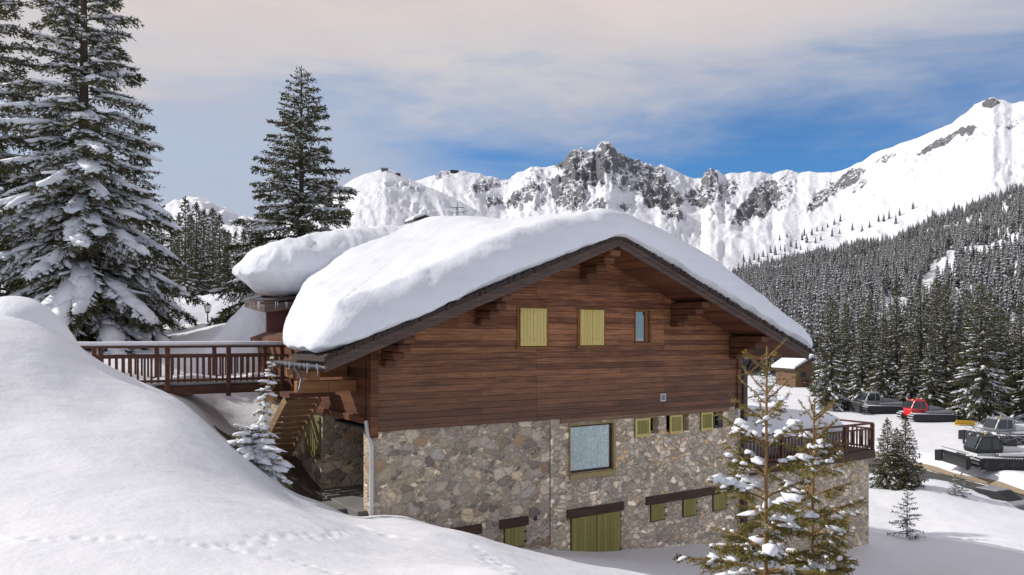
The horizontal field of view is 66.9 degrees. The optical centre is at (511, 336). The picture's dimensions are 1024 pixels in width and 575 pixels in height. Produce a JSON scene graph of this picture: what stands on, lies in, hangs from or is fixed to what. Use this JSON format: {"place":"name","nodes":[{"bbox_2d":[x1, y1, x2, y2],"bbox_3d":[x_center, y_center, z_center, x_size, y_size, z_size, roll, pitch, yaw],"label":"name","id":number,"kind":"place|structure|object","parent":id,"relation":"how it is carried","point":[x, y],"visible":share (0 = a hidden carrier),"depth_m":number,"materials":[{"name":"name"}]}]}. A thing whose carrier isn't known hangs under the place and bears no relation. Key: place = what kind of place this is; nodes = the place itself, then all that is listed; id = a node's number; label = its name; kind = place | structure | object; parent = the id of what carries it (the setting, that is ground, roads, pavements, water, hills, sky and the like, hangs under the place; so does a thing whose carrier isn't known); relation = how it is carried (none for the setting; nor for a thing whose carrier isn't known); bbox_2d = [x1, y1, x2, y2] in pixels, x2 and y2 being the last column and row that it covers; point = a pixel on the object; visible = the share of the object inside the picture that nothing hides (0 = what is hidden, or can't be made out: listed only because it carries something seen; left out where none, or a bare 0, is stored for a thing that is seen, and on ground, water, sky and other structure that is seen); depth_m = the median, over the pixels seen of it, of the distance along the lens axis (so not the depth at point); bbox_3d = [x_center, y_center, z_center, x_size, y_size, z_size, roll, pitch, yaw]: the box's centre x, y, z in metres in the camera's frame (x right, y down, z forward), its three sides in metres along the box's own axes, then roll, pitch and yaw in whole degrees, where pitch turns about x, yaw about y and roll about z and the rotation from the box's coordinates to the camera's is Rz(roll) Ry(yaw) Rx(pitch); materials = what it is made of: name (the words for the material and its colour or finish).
{"place":"outdoors","nodes":[
{"label":"outdoors","id":0,"kind":"place"},
{"bbox_2d":[0,196,288,280],"bbox_3d":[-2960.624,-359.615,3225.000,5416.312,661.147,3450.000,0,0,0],"label":"mountain","id":1,"kind":"structure","parent":0,"point":[226,213],"depth_m":3380.65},
{"bbox_2d":[213,425,348,514],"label":"bare earth","id":2,"kind":"structure","parent":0,"point":[304,484],"depth_m":20.52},
{"bbox_2d":[267,397,321,460],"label":"staircase","id":3,"kind":"structure","parent":2,"relation":"on","point":[286,431],"depth_m":20.43,"materials":[{"name":"brown wood"}]},
{"bbox_2d":[247,169,487,250],"bbox_3d":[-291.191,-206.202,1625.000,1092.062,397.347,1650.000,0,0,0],"label":"mountain","id":4,"kind":"structure","parent":0,"point":[390,198],"depth_m":1656.03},
{"bbox_2d":[404,212,431,223],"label":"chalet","id":5,"kind":"object","parent":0,"point":[420,216],"visible":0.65,"depth_m":147.95,"materials":[{"name":"white wood"}]},
{"bbox_2d":[0,285,1023,574],"bbox_3d":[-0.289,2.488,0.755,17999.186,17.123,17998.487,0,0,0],"label":"snow ground","id":6,"kind":"structure","parent":0,"point":[106,467],"depth_m":11.47,"materials":[{"name":"snow"}]},
{"bbox_2d":[0,296,78,344],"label":"snow heap","id":7,"kind":"object","parent":6,"relation":"on","point":[29,309],"visible":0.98,"depth_m":15.47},
{"bbox_2d":[0,0,95,339],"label":"spruce tree","id":8,"kind":"object","parent":6,"relation":"on","point":[6,77],"visible":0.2,"depth_m":30.86,"materials":[{"name":"green plant"}]},
{"bbox_2d":[0,0,206,354],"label":"spruce tree","id":9,"kind":"object","parent":6,"relation":"on","point":[81,294],"visible":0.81,"depth_m":28.54,"materials":[{"name":"green plant"}]},
{"bbox_2d":[109,105,194,331],"bbox_3d":[-17.733,-5.246,37.107,4.536,11.819,4.604,0,0,14],"label":"spruce tree","id":10,"kind":"object","parent":6,"relation":"on","point":[148,186],"visible":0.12,"depth_m":37.23,"materials":[{"name":"green plant"}]},
{"bbox_2d":[152,226,172,293],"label":"spruce tree","id":11,"kind":"object","parent":6,"relation":"on","point":[169,276],"visible":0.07,"depth_m":91.95,"materials":[{"name":"green plant"}]},
{"bbox_2d":[159,219,181,282],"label":"spruce tree","id":12,"kind":"object","parent":6,"relation":"on","point":[170,249],"visible":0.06,"depth_m":99.83,"materials":[{"name":"green plant"}]},
{"bbox_2d":[166,212,191,294],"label":"spruce tree","id":13,"kind":"object","parent":6,"relation":"on","point":[176,244],"visible":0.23,"depth_m":89.78,"materials":[{"name":"green plant"}]},
{"bbox_2d":[169,196,202,295],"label":"spruce tree","id":14,"kind":"object","parent":6,"relation":"on","point":[184,269],"visible":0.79,"depth_m":83.88,"materials":[{"name":"green plant"}]},
{"bbox_2d":[186,215,205,288],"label":"spruce tree","id":15,"kind":"object","parent":6,"relation":"on","point":[191,231],"visible":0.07,"depth_m":95.89,"materials":[{"name":"green plant"}]},
{"bbox_2d":[180,202,212,295],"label":"spruce tree","id":16,"kind":"object","parent":6,"relation":"on","point":[197,254],"visible":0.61,"depth_m":87.89,"materials":[{"name":"green plant"}]},
{"bbox_2d":[192,209,216,291],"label":"spruce tree","id":17,"kind":"object","parent":6,"relation":"on","point":[204,213],"visible":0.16,"depth_m":98.89,"materials":[{"name":"green plant"}]},
{"bbox_2d":[161,289,249,324],"bbox_3d":[-24.143,-2.213,60.000,10.248,3.163,9.994,0,0,0],"label":"snow heap","id":18,"kind":"object","parent":6,"relation":"on","point":[199,313],"visible":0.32,"depth_m":56.97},
{"bbox_2d":[80,345,334,397],"bbox_3d":[-8.800,0.960,20.335,6.730,1.440,5.930,0,0,-33],"label":"footbridge","id":19,"kind":"object","parent":6,"relation":"on","point":[228,388],"visible":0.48,"depth_m":21.91,"materials":[{"name":"brown wood"}]},
{"bbox_2d":[104,341,179,341],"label":"rail snow","id":20,"kind":"structure","parent":19,"relation":"on","point":[141,341],"depth_m":22.45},
{"bbox_2d":[78,341,283,345],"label":"rail snow","id":21,"kind":"structure","parent":19,"relation":"on","point":[197,343],"depth_m":21.35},
{"bbox_2d":[134,372,284,385],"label":"deck snow","id":22,"kind":"structure","parent":19,"relation":"on","point":[181,376],"depth_m":22.02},
{"bbox_2d":[204,302,211,321],"bbox_3d":[-20.634,-0.563,52.500,0.500,3.650,0.540,0,0,0],"label":"street lamp","id":23,"kind":"object","parent":6,"relation":"on","point":[208,308],"visible":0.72,"depth_m":52.40,"materials":[{"name":"black metal"}]},
{"bbox_2d":[197,207,229,295],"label":"spruce tree","id":24,"kind":"object","parent":6,"relation":"on","point":[212,230],"visible":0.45,"depth_m":91.75,"materials":[{"name":"green plant"}]},
{"bbox_2d":[204,213,231,294],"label":"spruce tree","id":25,"kind":"object","parent":6,"relation":"on","point":[217,280],"visible":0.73,"depth_m":85.89,"materials":[{"name":"green plant"}]},
{"bbox_2d":[221,230,233,283],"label":"spruce tree","id":26,"kind":"object","parent":6,"relation":"on","point":[228,236],"visible":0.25,"depth_m":94.95,"materials":[{"name":"green plant"}]},
{"bbox_2d":[199,304,265,396],"bbox_3d":[-8.978,0.384,27.000,3.865,3.416,3.198,0,0,0],"label":"snow heap","id":27,"kind":"object","parent":6,"relation":"on","point":[243,323],"visible":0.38,"depth_m":26.42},
{"bbox_2d":[224,231,240,285],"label":"spruce tree","id":28,"kind":"object","parent":6,"relation":"on","point":[234,263],"visible":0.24,"depth_m":87.89,"materials":[{"name":"green plant"}]},
{"bbox_2d":[240,229,247,258],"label":"spruce tree","id":29,"kind":"object","parent":6,"relation":"on","point":[244,235],"visible":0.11,"depth_m":97.96,"materials":[{"name":"green plant"}]},
{"bbox_2d":[227,209,270,302],"bbox_3d":[-14.129,-3.372,44.114,3.966,7.972,3.956,0,0,44],"label":"spruce tree","id":30,"kind":"object","parent":6,"relation":"on","point":[241,252],"visible":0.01,"depth_m":43.76,"materials":[{"name":"green plant"}]},
{"bbox_2d":[226,423,293,488],"bbox_3d":[-5.093,2.422,15.716,1.445,1.375,1.536,0,0,0],"label":"shrub","id":31,"kind":"object","parent":6,"relation":"on","point":[257,449],"visible":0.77,"depth_m":15.44,"materials":[{"name":"white plant"}]},
{"bbox_2d":[253,355,279,464],"bbox_3d":[-5.266,1.709,15.912,0.976,2.728,0.844,0,0,0],"label":"spruce tree","id":32,"kind":"object","parent":6,"relation":"on","point":[261,420],"visible":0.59,"depth_m":15.88,"materials":[{"name":"white plant"}]},
{"bbox_2d":[206,65,358,325],"bbox_3d":[-10.498,-4.688,37.942,10.248,17.330,10.404,0,0,0],"label":"spruce tree","id":33,"kind":"object","parent":6,"relation":"on","point":[320,189],"visible":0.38,"depth_m":37.18,"materials":[{"name":"green plant"}]},
{"bbox_2d":[245,236,811,551],"bbox_3d":[-1.713,2.635,27.070,15.917,10.729,16.599,0,0,-33],"label":"chalet","id":34,"kind":"object","parent":6,"relation":"on","point":[575,400],"visible":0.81,"depth_m":20.97,"materials":[{"name":"brown wood"}]},
{"bbox_2d":[232,223,414,295],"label":"roof snow","id":35,"kind":"structure","parent":34,"relation":"on","point":[287,266],"depth_m":21.28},
{"bbox_2d":[515,306,550,348],"bbox_3d":[0.556,-0.243,20.392,1.092,1.102,0.095,0,0,-33],"label":"window","id":36,"kind":"structure","parent":34,"relation":"in","point":[532,322],"depth_m":20.34,"materials":[{"name":"yellow wood"}]},
{"bbox_2d":[283,208,812,352],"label":"roof snow","id":37,"kind":"structure","parent":34,"relation":"on","point":[419,268],"depth_m":18.71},
{"bbox_2d":[576,308,607,347],"bbox_3d":[2.208,-0.247,21.463,1.077,1.091,0.095,0,0,-33],"label":"window","id":38,"kind":"structure","parent":34,"relation":"in","point":[590,321],"depth_m":21.40,"materials":[{"name":"yellow wood"}]},
{"bbox_2d":[569,421,615,479],"bbox_3d":[2.225,3.142,21.585,1.631,1.504,0.190,0,0,-33],"label":"window","id":39,"kind":"structure","parent":34,"relation":"in","point":[592,446],"depth_m":21.64,"materials":[{"name":"glass"}]},
{"bbox_2d":[570,511,621,551],"bbox_3d":[2.359,5.565,21.656,1.826,1.230,0.095,0,0,-33],"label":"door","id":40,"kind":"structure","parent":34,"relation":"in","point":[598,532],"depth_m":21.61,"materials":[{"name":"green wood"}]},
{"bbox_2d":[634,309,651,344],"bbox_3d":[3.781,-0.291,22.568,0.675,1.028,0.170,0,0,-33],"label":"window","id":41,"kind":"structure","parent":34,"relation":"in","point":[640,315],"depth_m":22.61,"materials":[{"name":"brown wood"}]},
{"bbox_2d":[635,417,654,437],"bbox_3d":[3.895,2.634,22.747,0.958,0.544,0.298,0,0,-33],"label":"window","id":42,"kind":"structure","parent":34,"relation":"in","point":[643,426],"depth_m":22.57,"materials":[{"name":"paint"}]},
{"bbox_2d":[666,414,684,433],"bbox_3d":[4.959,2.614,23.436,0.939,0.591,0.298,0,0,-33],"label":"window","id":43,"kind":"structure","parent":34,"relation":"in","point":[675,424],"depth_m":23.29,"materials":[{"name":"paint"}]},
{"bbox_2d":[700,411,721,430],"bbox_3d":[6.190,2.607,24.232,1.051,0.576,0.298,0,0,-33],"label":"window","id":44,"kind":"structure","parent":34,"relation":"in","point":[708,420],"depth_m":24.04,"materials":[{"name":"yellow wood"}]},
{"bbox_2d":[672,337,843,574],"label":"young spruce","id":45,"kind":"object","parent":6,"relation":"on","point":[765,553],"visible":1,"depth_m":8.12,"materials":[{"name":"green plant"}]},
{"bbox_2d":[749,370,786,403],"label":"spruce tree","id":46,"kind":"object","parent":6,"relation":"on","point":[759,391],"visible":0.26,"depth_m":49.91,"materials":[{"name":"white plant"}]},
{"bbox_2d":[771,354,827,386],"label":"chalet","id":47,"kind":"object","parent":6,"relation":"on","point":[803,368],"visible":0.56,"depth_m":146.55,"materials":[{"name":"brown wood"}]},
{"bbox_2d":[733,396,866,574],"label":"young spruce","id":48,"kind":"object","parent":6,"relation":"on","point":[834,562],"visible":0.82,"depth_m":8.72,"materials":[{"name":"green plant"}]},
{"bbox_2d":[738,419,874,553],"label":"terrace","id":49,"kind":"structure","parent":6,"relation":"on","point":[858,474],"depth_m":27.81,"materials":[{"name":"stone"}]},
{"bbox_2d":[738,402,842,458],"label":"terrace snow","id":50,"kind":"structure","parent":49,"relation":"on","point":[806,419],"depth_m":27.55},
{"bbox_2d":[807,335,828,395],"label":"spruce tree","id":51,"kind":"object","parent":6,"relation":"on","point":[818,368],"visible":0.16,"depth_m":124.90,"materials":[{"name":"green plant"}]},
{"bbox_2d":[808,294,854,411],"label":"spruce tree","id":52,"kind":"object","parent":6,"relation":"on","point":[825,395],"visible":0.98,"depth_m":103.46,"materials":[{"name":"green plant"}]},
{"bbox_2d":[826,302,860,398],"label":"spruce tree","id":53,"kind":"object","parent":6,"relation":"on","point":[845,338],"visible":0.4,"depth_m":117.65,"materials":[{"name":"green plant"}]},
{"bbox_2d":[842,317,879,402],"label":"spruce tree","id":54,"kind":"object","parent":6,"relation":"on","point":[862,374],"visible":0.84,"depth_m":111.72,"materials":[{"name":"green plant"}]},
{"bbox_2d":[849,295,884,393],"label":"spruce tree","id":55,"kind":"object","parent":6,"relation":"on","point":[870,326],"visible":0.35,"depth_m":127.72,"materials":[{"name":"green plant"}]},
{"bbox_2d":[841,390,904,413],"label":"snow groomer","id":56,"kind":"object","parent":6,"relation":"on","point":[872,402],"visible":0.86,"depth_m":99.89,"materials":[{"name":"metal"}]},
{"bbox_2d":[861,316,900,399],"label":"spruce tree","id":57,"kind":"object","parent":6,"relation":"on","point":[885,381],"visible":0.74,"depth_m":107.68,"materials":[{"name":"green plant"}]},
{"bbox_2d":[869,417,906,490],"bbox_3d":[21.352,6.964,43.942,2.562,4.837,2.767,0,0,-34],"label":"spruce tree","id":58,"kind":"object","parent":6,"relation":"on","point":[881,468],"visible":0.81,"depth_m":43.88,"materials":[{"name":"green plant"}]},
{"bbox_2d":[873,286,911,399],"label":"spruce tree","id":59,"kind":"object","parent":6,"relation":"on","point":[892,329],"visible":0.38,"depth_m":115.56,"materials":[{"name":"green plant"}]},
{"bbox_2d":[883,427,909,479],"bbox_3d":[23.792,7.509,48.014,2.214,3.870,2.049,0,0,-5],"label":"spruce tree","id":60,"kind":"object","parent":6,"relation":"on","point":[896,431],"visible":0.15,"depth_m":47.95,"materials":[{"name":"green plant"}]},
{"bbox_2d":[882,416,928,490],"bbox_3d":[22.148,6.818,43.544,2.613,4.934,2.823,0,0,20],"label":"spruce tree","id":61,"kind":"object","parent":6,"relation":"on","point":[912,478],"visible":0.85,"depth_m":43.27,"materials":[{"name":"green plant"}]},
{"bbox_2d":[887,485,924,539],"bbox_3d":[16.084,7.169,31.573,1.389,2.357,1.412,0,0,-42],"label":"spruce tree","id":62,"kind":"object","parent":6,"relation":"on","point":[906,520],"visible":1,"depth_m":31.49,"materials":[{"name":"green plant"}]},
{"bbox_2d":[893,331,924,401],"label":"spruce tree","id":63,"kind":"object","parent":6,"relation":"on","point":[910,391],"visible":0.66,"depth_m":103.84,"materials":[{"name":"green plant"}]},
{"bbox_2d":[896,283,937,404],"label":"spruce tree","id":64,"kind":"object","parent":6,"relation":"on","point":[923,329],"visible":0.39,"depth_m":111.86,"materials":[{"name":"green plant"}]},
{"bbox_2d":[896,398,964,421],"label":"snow groomer","id":65,"kind":"object","parent":6,"relation":"on","point":[917,410],"visible":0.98,"depth_m":91.79,"materials":[{"name":"metal"}]},
{"bbox_2d":[913,321,952,408],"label":"spruce tree","id":66,"kind":"object","parent":6,"relation":"on","point":[931,396],"visible":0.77,"depth_m":99.63,"materials":[{"name":"green plant"}]},
{"bbox_2d":[916,279,959,374],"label":"spruce tree","id":67,"kind":"object","parent":6,"relation":"on","point":[935,303],"visible":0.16,"depth_m":129.83,"materials":[{"name":"green plant"}]},
{"bbox_2d":[922,283,969,405],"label":"spruce tree","id":68,"kind":"object","parent":6,"relation":"on","point":[945,322],"visible":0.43,"depth_m":107.70,"materials":[{"name":"green plant"}]},
{"bbox_2d":[946,475,962,497],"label":"spruce tree","id":69,"kind":"object","parent":6,"relation":"on","point":[952,488],"visible":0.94,"depth_m":42.21,"materials":[{"name":"green plant"}]},
{"bbox_2d":[941,330,968,413],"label":"spruce tree","id":70,"kind":"object","parent":6,"relation":"on","point":[951,372],"visible":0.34,"depth_m":99.91,"materials":[{"name":"green plant"}]},
{"bbox_2d":[956,473,971,497],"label":"spruce tree","id":71,"kind":"object","parent":6,"relation":"on","point":[961,491],"visible":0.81,"depth_m":42.35,"materials":[{"name":"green plant"}]},
{"bbox_2d":[949,289,983,384],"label":"spruce tree","id":72,"kind":"object","parent":6,"relation":"on","point":[965,303],"visible":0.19,"depth_m":127.84,"materials":[{"name":"green plant"}]},
{"bbox_2d":[935,425,1023,470],"label":"snow groomer","id":73,"kind":"object","parent":6,"relation":"on","point":[987,450],"visible":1,"depth_m":59.15,"materials":[{"name":"metal"}]},
{"bbox_2d":[945,282,1018,423],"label":"spruce tree","id":74,"kind":"object","parent":6,"relation":"on","point":[976,394],"visible":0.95,"depth_m":91.36,"materials":[{"name":"green plant"}]},
{"bbox_2d":[964,292,1013,415],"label":"spruce tree","id":75,"kind":"object","parent":6,"relation":"on","point":[990,296],"visible":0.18,"depth_m":97.38,"materials":[{"name":"green plant"}]},
{"bbox_2d":[958,415,1023,444],"label":"snow groomer","id":76,"kind":"object","parent":6,"relation":"on","point":[1004,425],"visible":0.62,"depth_m":73.06,"materials":[{"name":"metal"}]},
{"bbox_2d":[993,307,1011,350],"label":"spruce tree","id":77,"kind":"object","parent":6,"relation":"on","point":[1000,310],"visible":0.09,"depth_m":124.75,"materials":[{"name":"green plant"}]},
{"bbox_2d":[997,314,1023,387],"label":"spruce tree","id":78,"kind":"object","parent":6,"relation":"on","point":[1008,323],"visible":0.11,"depth_m":103.90,"materials":[{"name":"green plant"}]},
{"bbox_2d":[1001,304,1023,416],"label":"spruce tree","id":79,"kind":"object","parent":6,"relation":"on","point":[1013,352],"visible":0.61,"depth_m":95.91,"materials":[{"name":"green plant"}]},
{"bbox_2d":[1008,339,1023,420],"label":"spruce tree","id":80,"kind":"object","parent":6,"relation":"on","point":[1018,403],"visible":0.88,"depth_m":93.35,"materials":[{"name":"green plant"}]},
{"bbox_2d":[0,0,1023,216],"label":"sky","id":81,"kind":"structure","parent":0,"point":[414,89],"materials":[{"name":"blue"}]},
{"bbox_2d":[415,97,1023,270],"bbox_3d":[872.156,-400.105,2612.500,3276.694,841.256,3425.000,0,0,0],"label":"mountain","id":82,"kind":"structure","parent":0,"point":[728,220],"depth_m":2530.26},
{"bbox_2d":[761,195,1023,369],"bbox_3d":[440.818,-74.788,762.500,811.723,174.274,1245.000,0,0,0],"label":"hill","id":83,"kind":"structure","parent":0,"point":[930,277],"depth_m":386.99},
{"bbox_2d":[807,284,812,309],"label":"spruce tree","id":84,"kind":"object","parent":83,"relation":"on","point":[809,295],"visible":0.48,"depth_m":256.84,"materials":[{"name":"grey plant"}]},
{"bbox_2d":[804,302,815,354],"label":"spruce tree","id":85,"kind":"object","parent":83,"relation":"on","point":[808,329],"visible":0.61,"depth_m":174.34,"materials":[{"name":"green plant"}]},
{"bbox_2d":[810,298,815,331],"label":"spruce tree","id":86,"kind":"object","parent":83,"relation":"on","point":[813,310],"visible":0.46,"depth_m":209.03,"materials":[{"name":"grey plant"}]},
{"bbox_2d":[813,299,820,332],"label":"spruce tree","id":87,"kind":"object","parent":83,"relation":"on","point":[817,313],"visible":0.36,"depth_m":199.50,"materials":[{"name":"grey plant"}]},
{"bbox_2d":[813,318,821,353],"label":"spruce tree","id":88,"kind":"object","parent":83,"relation":"on","point":[817,332],"visible":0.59,"depth_m":175.82,"materials":[{"name":"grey plant"}]},
{"bbox_2d":[819,305,826,335],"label":"spruce tree","id":89,"kind":"object","parent":83,"relation":"on","point":[821,315],"visible":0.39,"depth_m":186.81,"materials":[{"name":"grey plant"}]},
{"bbox_2d":[822,286,826,307],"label":"spruce tree","id":90,"kind":"object","parent":83,"relation":"on","point":[824,297],"visible":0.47,"depth_m":259.18,"materials":[{"name":"grey plant"}]},
{"bbox_2d":[847,304,855,334],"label":"spruce tree","id":91,"kind":"object","parent":83,"relation":"on","point":[851,312],"visible":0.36,"depth_m":198.73,"materials":[{"name":"grey plant"}]},
{"bbox_2d":[864,267,872,298],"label":"spruce tree","id":92,"kind":"object","parent":83,"relation":"on","point":[868,282],"visible":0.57,"depth_m":300.43,"materials":[{"name":"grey plant"}]},
{"bbox_2d":[731,182,1023,364],"bbox_3d":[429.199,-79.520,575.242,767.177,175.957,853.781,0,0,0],"label":"forest","id":93,"kind":"object","parent":83,"relation":"on","point":[898,256],"visible":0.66,"depth_m":416.99,"materials":[{"name":"green plant"}]},
{"bbox_2d":[908,283,914,311],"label":"spruce tree","id":94,"kind":"object","parent":83,"relation":"on","point":[910,298],"visible":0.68,"depth_m":245.50,"materials":[{"name":"grey plant"}]},
{"bbox_2d":[954,297,961,324],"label":"spruce tree","id":95,"kind":"object","parent":83,"relation":"on","point":[957,307],"visible":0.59,"depth_m":216.91,"materials":[{"name":"grey plant"}]},
{"bbox_2d":[959,283,965,308],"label":"spruce tree","id":96,"kind":"object","parent":83,"relation":"on","point":[961,292],"visible":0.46,"depth_m":236.99,"materials":[{"name":"grey plant"}]},
{"bbox_2d":[992,254,1000,283],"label":"spruce tree","id":97,"kind":"object","parent":83,"relation":"on","point":[997,263],"visible":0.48,"depth_m":267.76,"materials":[{"name":"grey plant"}]},
{"bbox_2d":[995,281,999,302],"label":"spruce tree","id":98,"kind":"object","parent":83,"relation":"on","point":[997,291],"visible":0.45,"depth_m":231.98,"materials":[{"name":"grey plant"}]},
{"bbox_2d":[998,272,1003,294],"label":"spruce tree","id":99,"kind":"object","parent":83,"relation":"on","point":[1001,286],"visible":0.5,"depth_m":238.95,"materials":[{"name":"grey plant"}]},
{"bbox_2d":[998,257,1008,283],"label":"spruce tree","id":100,"kind":"object","parent":83,"relation":"on","point":[1003,268],"visible":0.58,"depth_m":260.63,"materials":[{"name":"grey plant"}]},
{"bbox_2d":[1003,281,1009,311],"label":"spruce tree","id":101,"kind":"object","parent":83,"relation":"on","point":[1006,290],"visible":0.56,"depth_m":223.75,"materials":[{"name":"grey plant"}]},
{"bbox_2d":[1005,244,1014,277],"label":"spruce tree","id":102,"kind":"object","parent":83,"relation":"on","point":[1008,259],"visible":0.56,"depth_m":285.93,"materials":[{"name":"grey plant"}]},
{"bbox_2d":[1013,275,1021,303],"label":"spruce tree","id":103,"kind":"object","parent":83,"relation":"on","point":[1017,287],"visible":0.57,"depth_m":237.22,"materials":[{"name":"grey plant"}]},
{"bbox_2d":[869,457,1023,498],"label":"road","id":104,"kind":"structure","parent":0,"point":[938,476],"depth_m":60.73,"materials":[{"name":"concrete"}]},
{"bbox_2d":[972,486,1023,509],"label":"parked car","id":105,"kind":"object","parent":104,"relation":"on","point":[1007,496],"visible":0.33,"depth_m":48.24,"materials":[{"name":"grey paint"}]},
{"bbox_2d":[875,451,1023,494],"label":"gravel verge","id":106,"kind":"structure","parent":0,"point":[991,482],"depth_m":59.04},
{"bbox_2d":[954,420,976,424],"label":"plough scoop","id":107,"kind":"object","parent":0,"point":[962,422],"visible":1,"depth_m":88.00,"materials":[{"name":"yellow paint"}]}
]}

